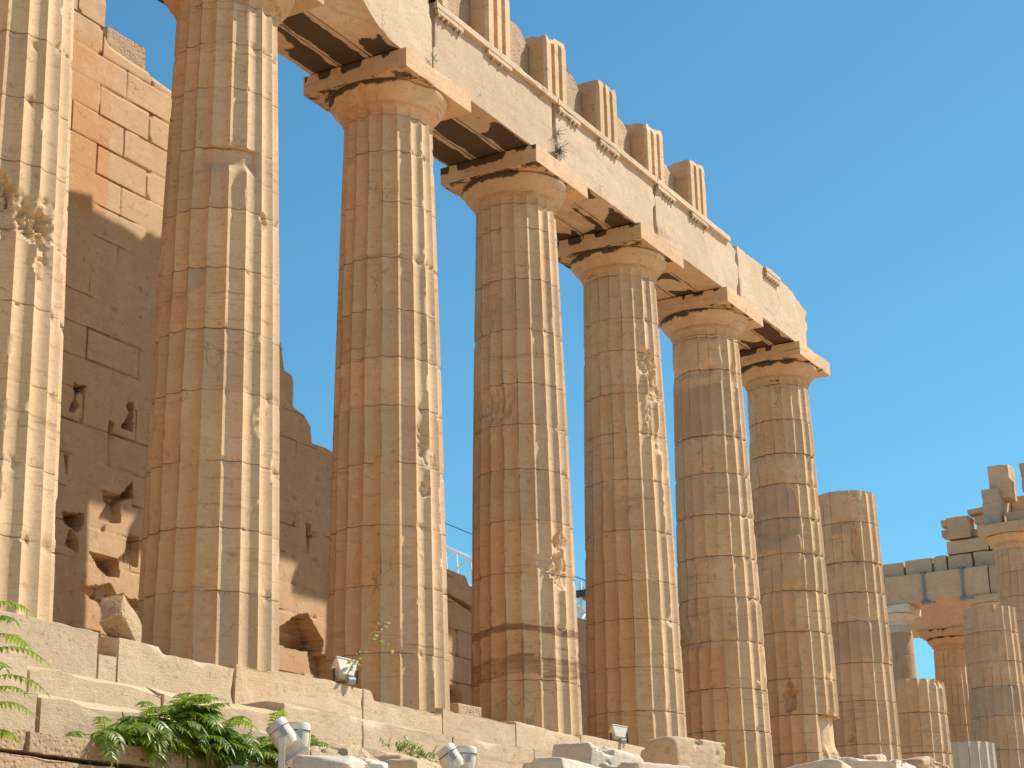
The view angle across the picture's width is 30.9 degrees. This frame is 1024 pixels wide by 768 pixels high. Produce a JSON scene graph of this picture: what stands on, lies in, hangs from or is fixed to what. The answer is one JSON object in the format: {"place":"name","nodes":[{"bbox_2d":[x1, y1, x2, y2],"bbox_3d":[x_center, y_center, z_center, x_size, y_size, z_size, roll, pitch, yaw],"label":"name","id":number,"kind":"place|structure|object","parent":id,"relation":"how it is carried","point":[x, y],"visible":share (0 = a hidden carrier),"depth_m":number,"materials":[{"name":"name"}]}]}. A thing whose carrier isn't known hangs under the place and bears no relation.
{"place":"outdoors","nodes":[
{"label":"outdoors","id":0,"kind":"place"},
{"bbox_2d":[52,0,586,705],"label":"ruined wall","id":1,"kind":"structure","parent":0,"point":[120,128],"depth_m":29.76,"materials":[{"name":"stone"}]},
{"bbox_2d":[105,26,145,69],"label":"stone block","id":2,"kind":"structure","parent":1,"relation":"on","point":[130,50],"depth_m":30.99,"materials":[{"name":"stone"}]},
{"bbox_2d":[522,757,599,767],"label":"fallen block","id":3,"kind":"object","parent":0,"point":[551,762],"depth_m":20.56,"materials":[{"name":"grey stone"}]},
{"bbox_2d":[105,0,1023,678],"label":"sky","id":4,"kind":"structure","parent":0,"point":[868,155],"materials":[{"name":"blue"}]},
{"bbox_2d":[640,736,724,767],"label":"fallen block","id":5,"kind":"object","parent":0,"point":[686,751],"depth_m":27.71,"materials":[{"name":"stone"}]},
{"bbox_3d":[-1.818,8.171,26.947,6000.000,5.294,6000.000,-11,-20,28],"label":"ground","id":6,"kind":"structure","parent":0,"visible":0},
{"bbox_2d":[0,601,51,745],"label":"ailanthus sapling","id":7,"kind":"object","parent":6,"relation":"on","point":[4,733],"visible":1,"depth_m":17.13,"materials":[{"name":"green plant"}]},
{"bbox_2d":[0,752,114,767],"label":"footing course","id":8,"kind":"object","parent":6,"relation":"on","point":[7,760],"visible":1,"depth_m":17.36,"materials":[{"name":"stone"}]},
{"bbox_2d":[0,727,25,752],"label":"footing stone","id":9,"kind":"object","parent":8,"relation":"on","point":[7,746],"visible":0.87,"depth_m":17.27,"materials":[{"name":"stone"}]},
{"bbox_2d":[0,688,37,731],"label":"step block","id":10,"kind":"structure","parent":9,"relation":"on","point":[12,717],"depth_m":18.03,"materials":[{"name":"stone"}]},
{"bbox_2d":[8,731,186,767],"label":"footing stone","id":11,"kind":"object","parent":8,"relation":"on","point":[48,746],"visible":0.69,"depth_m":18.04,"materials":[{"name":"stone"}]},
{"bbox_2d":[29,692,187,738],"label":"step block","id":12,"kind":"structure","parent":11,"relation":"on","point":[58,716],"depth_m":18.66,"materials":[{"name":"stone"}]},
{"bbox_2d":[0,651,27,691],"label":"step block","id":13,"kind":"structure","parent":12,"relation":"on","point":[16,662],"depth_m":19.02,"materials":[{"name":"stone"}]},
{"bbox_2d":[26,666,160,713],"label":"step block","id":14,"kind":"structure","parent":12,"relation":"on","point":[57,683],"depth_m":19.94,"materials":[{"name":"stone"}]},
{"bbox_2d":[96,654,116,681],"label":"step block","id":15,"kind":"structure","parent":14,"relation":"on","point":[106,668],"depth_m":21.24,"materials":[{"name":"stone"}]},
{"bbox_2d":[186,754,241,767],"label":"footing stone","id":16,"kind":"object","parent":8,"relation":"on","point":[193,763],"visible":0.38,"depth_m":19.54,"materials":[{"name":"stone"}]},
{"bbox_2d":[243,762,277,767],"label":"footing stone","id":17,"kind":"object","parent":8,"relation":"on","point":[266,765],"visible":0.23,"depth_m":20.39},
{"bbox_2d":[64,692,332,767],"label":"ailanthus bush","id":18,"kind":"object","parent":6,"relation":"on","point":[199,736],"visible":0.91,"depth_m":19.30,"materials":[{"name":"green plant"}]},
{"bbox_2d":[213,722,271,761],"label":"step block","id":19,"kind":"structure","parent":6,"relation":"on","point":[243,730],"depth_m":21.11,"materials":[{"name":"stone"}]},
{"bbox_2d":[145,687,281,730],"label":"step block","id":20,"kind":"structure","parent":19,"relation":"on","point":[259,717],"depth_m":22.18,"materials":[{"name":"stone"}]},
{"bbox_2d":[228,765,267,767],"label":"fallen block","id":21,"kind":"object","parent":6,"relation":"on","point":[236,766],"depth_m":19.50,"materials":[{"name":"stone"}]},
{"bbox_2d":[266,717,308,767],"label":"floodlight","id":22,"kind":"object","parent":6,"relation":"on","point":[287,742],"visible":0.99,"depth_m":19.61,"materials":[{"name":"white paint"}]},
{"bbox_2d":[285,722,310,767],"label":"floodlight","id":23,"kind":"object","parent":6,"relation":"on","point":[302,730],"visible":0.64,"depth_m":19.80,"materials":[{"name":"white paint"}]},
{"bbox_2d":[309,746,340,755],"bbox_3d":[-2.243,4.465,20.979,0.474,0.704,0.605,-11,-20,28],"label":"fallen block","id":24,"kind":"object","parent":6,"relation":"on","point":[316,750],"depth_m":20.91,"materials":[{"name":"stone"}]},
{"bbox_2d":[293,755,369,767],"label":"fallen block","id":25,"kind":"object","parent":6,"relation":"on","point":[313,761],"depth_m":18.36,"materials":[{"name":"grey stone"}]},
{"bbox_2d":[327,744,379,760],"bbox_3d":[-1.914,4.647,21.743,0.453,0.764,0.967,-10,-20,25],"label":"fallen block","id":26,"kind":"object","parent":6,"relation":"on","point":[356,751],"depth_m":21.57,"materials":[{"name":"stone"}]},
{"bbox_2d":[310,738,419,758],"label":"step block","id":27,"kind":"structure","parent":6,"relation":"on","point":[372,752],"depth_m":23.10,"materials":[{"name":"stone"}]},
{"bbox_2d":[240,701,361,746],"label":"step block","id":28,"kind":"structure","parent":27,"relation":"on","point":[333,727],"depth_m":23.58,"materials":[{"name":"stone"}]},
{"bbox_2d":[361,719,451,759],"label":"step block","id":29,"kind":"structure","parent":27,"relation":"on","point":[373,732],"depth_m":24.96,"materials":[{"name":"stone"}]},
{"bbox_2d":[363,758,387,767],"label":"fallen block","id":30,"kind":"object","parent":6,"relation":"on","point":[371,763],"depth_m":20.21,"materials":[{"name":"grey stone"}]},
{"bbox_2d":[373,754,441,767],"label":"fallen block","id":31,"kind":"object","parent":6,"relation":"on","point":[382,758],"depth_m":22.37,"materials":[{"name":"stone"}]},
{"bbox_2d":[380,735,438,764],"bbox_3d":[-1.144,4.560,23.046,0.423,0.293,1.444,-9,-19,23],"label":"trailing plant","id":32,"kind":"object","parent":31,"relation":"on","point":[403,747],"visible":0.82,"depth_m":22.84,"materials":[{"name":"green plant"}]},
{"bbox_2d":[384,759,432,767],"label":"fallen block","id":33,"kind":"object","parent":6,"relation":"on","point":[403,763],"depth_m":20.71,"materials":[{"name":"stone"}]},
{"bbox_2d":[436,743,468,767],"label":"floodlight","id":34,"kind":"object","parent":6,"relation":"on","point":[449,755],"visible":1,"depth_m":21.88,"materials":[{"name":"white paint"}]},
{"bbox_2d":[415,756,500,767],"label":"step block","id":35,"kind":"structure","parent":6,"relation":"on","point":[482,765],"depth_m":25.38,"materials":[{"name":"stone"}]},
{"bbox_2d":[457,746,476,767],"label":"floodlight","id":36,"kind":"object","parent":6,"relation":"on","point":[468,754],"visible":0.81,"depth_m":22.12,"materials":[{"name":"white paint"}]},
{"bbox_2d":[447,735,533,767],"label":"step block","id":37,"kind":"structure","parent":6,"relation":"on","point":[504,756],"depth_m":27.21,"materials":[{"name":"stone"}]},
{"bbox_2d":[435,708,515,745],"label":"step block","id":38,"kind":"structure","parent":37,"relation":"on","point":[482,729],"depth_m":28.18,"materials":[{"name":"stone"}]},
{"bbox_2d":[534,749,551,757],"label":"step block","id":39,"kind":"structure","parent":6,"relation":"on","point":[540,754],"depth_m":28.35,"materials":[{"name":"stone"}]},
{"bbox_2d":[552,742,643,766],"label":"fallen block","id":40,"kind":"object","parent":6,"relation":"on","point":[589,753],"depth_m":24.35,"materials":[{"name":"grey stone"}]},
{"bbox_2d":[599,762,689,767],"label":"fallen block","id":41,"kind":"object","parent":6,"relation":"on","point":[633,765],"depth_m":23.27,"materials":[{"name":"grey stone"}]},
{"bbox_2d":[574,735,736,767],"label":"step course","id":42,"kind":"object","parent":6,"relation":"on","point":[628,748],"visible":0.22,"depth_m":32.08,"materials":[{"name":"stone"}]},
{"bbox_2d":[609,724,627,743],"bbox_3d":[1.869,6.130,32.444,0.331,0.354,0.330,5,-19,-19],"label":"spotlight","id":43,"kind":"object","parent":42,"relation":"on","point":[617,732],"visible":0.98,"depth_m":32.39,"materials":[{"name":"white paint"}]},
{"bbox_2d":[788,758,850,767],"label":"fallen block","id":44,"kind":"object","parent":6,"relation":"on","point":[830,763],"depth_m":28.45,"materials":[{"name":"grey stone"}]},
{"bbox_2d":[859,754,886,760],"bbox_3d":[6.770,7.163,34.884,0.504,0.459,1.109,-7,-19,17],"label":"fallen block","id":45,"kind":"object","parent":6,"relation":"on","point":[880,757],"depth_m":34.57,"materials":[{"name":"stone"}]},
{"bbox_2d":[839,757,915,767],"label":"fallen block","id":46,"kind":"object","parent":6,"relation":"on","point":[851,762],"depth_m":32.46,"materials":[{"name":"grey stone"}]},
{"bbox_2d":[900,756,948,767],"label":"fallen block","id":47,"kind":"object","parent":6,"relation":"on","point":[924,762],"depth_m":36.09,"materials":[{"name":"stone"}]},
{"label":"temple floor","id":48,"kind":"structure","parent":0,"visible":0},
{"bbox_2d":[0,0,73,620],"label":"fluted column","id":49,"kind":"structure","parent":48,"relation":"on","point":[36,47],"depth_m":21.67,"materials":[{"name":"stone"}]},
{"bbox_2d":[0,611,98,677],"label":"step block","id":50,"kind":"structure","parent":48,"relation":"on","point":[63,648],"depth_m":20.59,"materials":[{"name":"stone"}]},
{"bbox_2d":[97,637,233,702],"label":"step block","id":51,"kind":"structure","parent":48,"relation":"on","point":[140,664],"depth_m":22.09,"materials":[{"name":"stone"}]},
{"bbox_2d":[99,592,141,641],"bbox_3d":[-4.661,2.858,22.060,0.424,0.730,0.758,-6,-19,16],"label":"fallen stone","id":52,"kind":"object","parent":51,"relation":"on","point":[119,617],"visible":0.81,"depth_m":21.87,"materials":[{"name":"stone"}]},
{"bbox_2d":[137,0,323,671],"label":"fluted column","id":53,"kind":"structure","parent":48,"relation":"on","point":[209,583],"depth_m":25.11,"materials":[{"name":"stone"}]},
{"bbox_2d":[220,664,361,718],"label":"step block","id":54,"kind":"structure","parent":48,"relation":"on","point":[249,685],"depth_m":24.30,"materials":[{"name":"stone"}]},
{"bbox_2d":[331,656,357,683],"bbox_3d":[-2.298,3.950,25.520,0.370,0.397,0.369,9,-20,-29],"label":"spotlight","id":55,"kind":"object","parent":54,"relation":"on","point":[341,667],"visible":0.98,"depth_m":25.44,"materials":[{"name":"white paint"}]},
{"bbox_2d":[344,621,394,682],"bbox_3d":[-1.995,3.723,25.817,0.131,0.988,1.154,-12,-21,30],"label":"young sapling","id":56,"kind":"object","parent":54,"relation":"on","point":[372,638],"visible":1,"depth_m":25.91,"materials":[{"name":"green plant"}]},
{"bbox_2d":[303,47,470,712],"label":"fluted column","id":57,"kind":"structure","parent":48,"relation":"on","point":[389,111],"depth_m":28.87,"materials":[{"name":"stone"}]},
{"bbox_2d":[277,0,431,74],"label":"architrave beam","id":58,"kind":"structure","parent":57,"relation":"on","point":[329,34],"depth_m":29.81,"materials":[{"name":"stone"}]},
{"bbox_2d":[429,1,557,166],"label":"architrave beam","id":59,"kind":"structure","parent":57,"relation":"on","point":[511,104],"depth_m":32.88,"materials":[{"name":"stone"}]},
{"bbox_2d":[429,0,447,8],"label":"triglyph block","id":60,"kind":"structure","parent":59,"relation":"on","point":[444,3],"depth_m":31.43,"materials":[{"name":"stone"}]},
{"bbox_2d":[448,0,469,25],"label":"frieze slab","id":61,"kind":"structure","parent":59,"relation":"on","point":[460,9],"depth_m":32.68,"materials":[{"name":"stone"}]},
{"bbox_2d":[469,0,510,59],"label":"triglyph block","id":62,"kind":"structure","parent":59,"relation":"on","point":[489,21],"depth_m":32.95,"materials":[{"name":"stone"}]},
{"bbox_2d":[510,21,528,74],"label":"frieze slab","id":63,"kind":"structure","parent":59,"relation":"on","point":[519,50],"depth_m":34.44,"materials":[{"name":"stone"}]},
{"bbox_2d":[524,34,566,104],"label":"triglyph block","id":64,"kind":"structure","parent":59,"relation":"on","point":[547,62],"depth_m":34.75,"materials":[{"name":"stone"}]},
{"bbox_2d":[555,128,565,140],"bbox_3d":[0.883,-4.672,34.466,0.254,0.298,0.193,10,-21,-32],"label":"wall weed","id":65,"kind":"object","parent":59,"relation":"attached to","point":[559,130],"depth_m":34.49,"materials":[{"name":"green plant"}]},
{"bbox_2d":[361,689,441,733],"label":"step block","id":66,"kind":"structure","parent":48,"relation":"on","point":[393,714],"depth_m":26.37,"materials":[{"name":"stone"}]},
{"bbox_2d":[450,703,480,716],"bbox_3d":[-1.002,5.317,29.692,0.784,0.286,0.732,-11,-20,28],"label":"rubble stone","id":67,"kind":"object","parent":48,"relation":"on","point":[458,708],"visible":0.3,"depth_m":29.41,"materials":[{"name":"stone"}]},
{"bbox_2d":[440,144,587,735],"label":"fluted column","id":68,"kind":"structure","parent":48,"relation":"on","point":[525,669],"depth_m":32.45,"materials":[{"name":"stone"}]},
{"bbox_2d":[552,98,657,240],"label":"architrave beam","id":69,"kind":"structure","parent":68,"relation":"on","point":[619,180],"depth_m":36.45,"materials":[{"name":"stone"}]},
{"bbox_2d":[553,140,567,161],"bbox_3d":[0.938,-4.324,34.337,0.254,0.427,0.517,-11,-20,28],"label":"plant","id":70,"kind":"object","parent":69,"relation":"attached to","point":[559,150],"visible":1,"depth_m":34.34,"materials":[{"name":"green plant"}]},
{"bbox_2d":[566,69,582,116],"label":"frieze slab","id":71,"kind":"structure","parent":69,"relation":"on","point":[574,94],"depth_m":36.24,"materials":[{"name":"stone"}]},
{"bbox_2d":[577,80,617,145],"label":"triglyph block","id":72,"kind":"structure","parent":69,"relation":"on","point":[599,105],"depth_m":36.53,"materials":[{"name":"stone"}]},
{"bbox_2d":[617,117,629,154],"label":"frieze slab","id":73,"kind":"structure","parent":69,"relation":"on","point":[623,140],"depth_m":38.02,"materials":[{"name":"stone"}]},
{"bbox_2d":[624,123,664,183],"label":"triglyph block","id":74,"kind":"structure","parent":69,"relation":"on","point":[646,146],"depth_m":38.30,"materials":[{"name":"stone"}]},
{"bbox_2d":[445,523,585,618],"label":"lattice crane","id":75,"kind":"object","parent":48,"relation":"on","point":[580,594],"visible":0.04,"depth_m":68.83,"materials":[{"name":"paint"}]},
{"bbox_2d":[580,673,587,735],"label":"wall","id":76,"kind":"structure","parent":48,"relation":"on","point":[583,683],"depth_m":37.43,"materials":[{"name":"brown stone"}]},
{"bbox_2d":[557,222,686,747],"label":"fluted column","id":77,"kind":"structure","parent":48,"relation":"on","point":[635,683],"depth_m":36.05,"materials":[{"name":"stone"}]},
{"bbox_2d":[657,286,773,767],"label":"fluted column","id":78,"kind":"structure","parent":48,"relation":"on","point":[723,660],"depth_m":39.62,"materials":[{"name":"stone"}]},
{"bbox_2d":[652,178,737,300],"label":"architrave beam","id":79,"kind":"structure","parent":78,"relation":"on","point":[697,239],"depth_m":39.98,"materials":[{"name":"stone"}]},
{"bbox_2d":[664,164,674,191],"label":"frieze slab","id":80,"kind":"structure","parent":79,"relation":"on","point":[669,180],"depth_m":39.79,"materials":[{"name":"stone"}]},
{"bbox_2d":[667,159,706,217],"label":"triglyph block","id":81,"kind":"structure","parent":79,"relation":"on","point":[688,175],"depth_m":40.08,"materials":[{"name":"stone"}]},
{"bbox_2d":[739,341,839,767],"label":"fluted column","id":82,"kind":"structure","parent":48,"relation":"on","point":[777,380],"depth_m":43.25,"materials":[{"name":"stone"}]},
{"bbox_2d":[733,246,806,351],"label":"architrave beam","id":83,"kind":"structure","parent":82,"relation":"on","point":[766,292],"depth_m":43.50,"materials":[{"name":"stone"}]},
{"bbox_2d":[818,490,901,760],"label":"fluted column","id":84,"kind":"structure","parent":48,"relation":"on","point":[866,723],"depth_m":46.43,"materials":[{"name":"stone"}]},
{"bbox_2d":[887,603,920,679],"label":"fluted column","id":85,"kind":"structure","parent":48,"relation":"on","point":[902,617],"depth_m":77.84,"materials":[{"name":"grey stone"}]},
{"bbox_2d":[894,678,953,767],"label":"fluted column","id":86,"kind":"structure","parent":48,"relation":"on","point":[923,718],"depth_m":49.39,"materials":[{"name":"stone"}]},
{"bbox_2d":[919,626,971,741],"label":"fluted column","id":87,"kind":"structure","parent":48,"relation":"on","point":[947,645],"depth_m":81.22,"materials":[{"name":"stone"}]},
{"bbox_2d":[950,741,996,767],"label":"fluted column","id":88,"kind":"structure","parent":48,"relation":"on","point":[973,754],"depth_m":52.74,"materials":[{"name":"white stone"}]},
{"bbox_2d":[966,593,998,606],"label":"fluted column","id":89,"kind":"structure","parent":48,"relation":"on","point":[985,599],"depth_m":76.19,"materials":[{"name":"stone"}]},
{"bbox_2d":[884,564,997,608],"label":"architrave beam","id":90,"kind":"structure","parent":89,"relation":"on","point":[925,589],"depth_m":77.37,"materials":[{"name":"grey stone"}]},
{"bbox_2d":[882,562,905,577],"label":"stone block","id":91,"kind":"structure","parent":90,"relation":"on","point":[894,569],"depth_m":78.94,"materials":[{"name":"stone"}]},
{"bbox_2d":[905,558,933,574],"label":"stone block","id":92,"kind":"structure","parent":90,"relation":"on","point":[912,567],"depth_m":78.43,"materials":[{"name":"stone"}]},
{"bbox_2d":[933,555,948,571],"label":"stone block","id":93,"kind":"structure","parent":90,"relation":"on","point":[941,563],"depth_m":78.02,"materials":[{"name":"stone"}]},
{"bbox_2d":[948,553,974,569],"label":"stone block","id":94,"kind":"structure","parent":90,"relation":"on","point":[965,560],"depth_m":77.59,"materials":[{"name":"stone"}]},
{"bbox_2d":[946,537,991,555],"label":"stone block","id":95,"kind":"structure","parent":94,"relation":"on","point":[966,546],"depth_m":77.68,"materials":[{"name":"stone"}]},
{"bbox_2d":[946,516,974,540],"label":"stone block","id":96,"kind":"structure","parent":95,"relation":"on","point":[960,527],"depth_m":78.08,"materials":[{"name":"stone"}]},
{"bbox_2d":[940,520,946,529],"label":"stone block","id":97,"kind":"structure","parent":96,"relation":"attached to","point":[943,524],"depth_m":78.66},
{"bbox_2d":[941,530,947,539],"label":"stone block","id":98,"kind":"structure","parent":96,"relation":"attached to","point":[944,534],"depth_m":78.51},
{"bbox_2d":[967,507,982,517],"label":"stone block","id":99,"kind":"structure","parent":96,"relation":"on","point":[975,512],"depth_m":78.12,"materials":[{"name":"stone"}]},
{"bbox_2d":[972,529,979,537],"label":"stone block","id":100,"kind":"structure","parent":95,"relation":"on","point":[974,533],"depth_m":78.00,"materials":[{"name":"stone"}]},
{"bbox_2d":[974,516,983,525],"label":"stone block","id":101,"kind":"structure","parent":100,"relation":"on","point":[978,521],"depth_m":78.07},
{"bbox_2d":[973,550,994,566],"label":"stone block","id":102,"kind":"structure","parent":90,"relation":"on","point":[983,558],"depth_m":77.11,"materials":[{"name":"stone"}]},
{"bbox_2d":[963,605,1023,767],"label":"fluted column","id":103,"kind":"structure","parent":48,"relation":"on","point":[995,678],"depth_m":57.28,"materials":[{"name":"stone"}]},
{"bbox_2d":[977,519,1023,674],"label":"fluted column","id":104,"kind":"structure","parent":48,"relation":"on","point":[1004,541],"depth_m":62.25,"materials":[{"name":"stone"}]},
{"bbox_2d":[981,488,1023,524],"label":"architrave beam","id":105,"kind":"structure","parent":104,"relation":"on","point":[996,507],"depth_m":63.41,"materials":[{"name":"stone"}]},
{"bbox_2d":[987,465,1016,502],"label":"frieze slab","id":106,"kind":"structure","parent":105,"relation":"on","point":[1001,478],"depth_m":63.81,"materials":[{"name":"stone"}]},
{"bbox_2d":[1019,463,1023,492],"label":"frieze slab","id":107,"kind":"structure","parent":105,"relation":"on","point":[1021,466],"depth_m":63.79,"materials":[{"name":"stone"}]},
{"bbox_2d":[1006,510,1023,521],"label":"frieze slab","id":108,"kind":"structure","parent":104,"relation":"on","point":[1014,516],"depth_m":62.97,"materials":[{"name":"stone"}]},
{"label":"fluted column","id":109,"kind":"object","parent":48,"relation":"on","visible":0},
{"bbox_2d":[911,603,970,638],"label":"architrave beam","id":110,"kind":"structure","parent":109,"relation":"on","point":[941,617],"depth_m":81.92,"materials":[{"name":"stone"}]},
{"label":"step course","id":111,"kind":"object","parent":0,"visible":0},
{"bbox_2d":[498,721,580,750],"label":"step block","id":112,"kind":"structure","parent":111,"relation":"on","point":[531,737],"depth_m":29.75,"materials":[{"name":"stone"}]}
]}

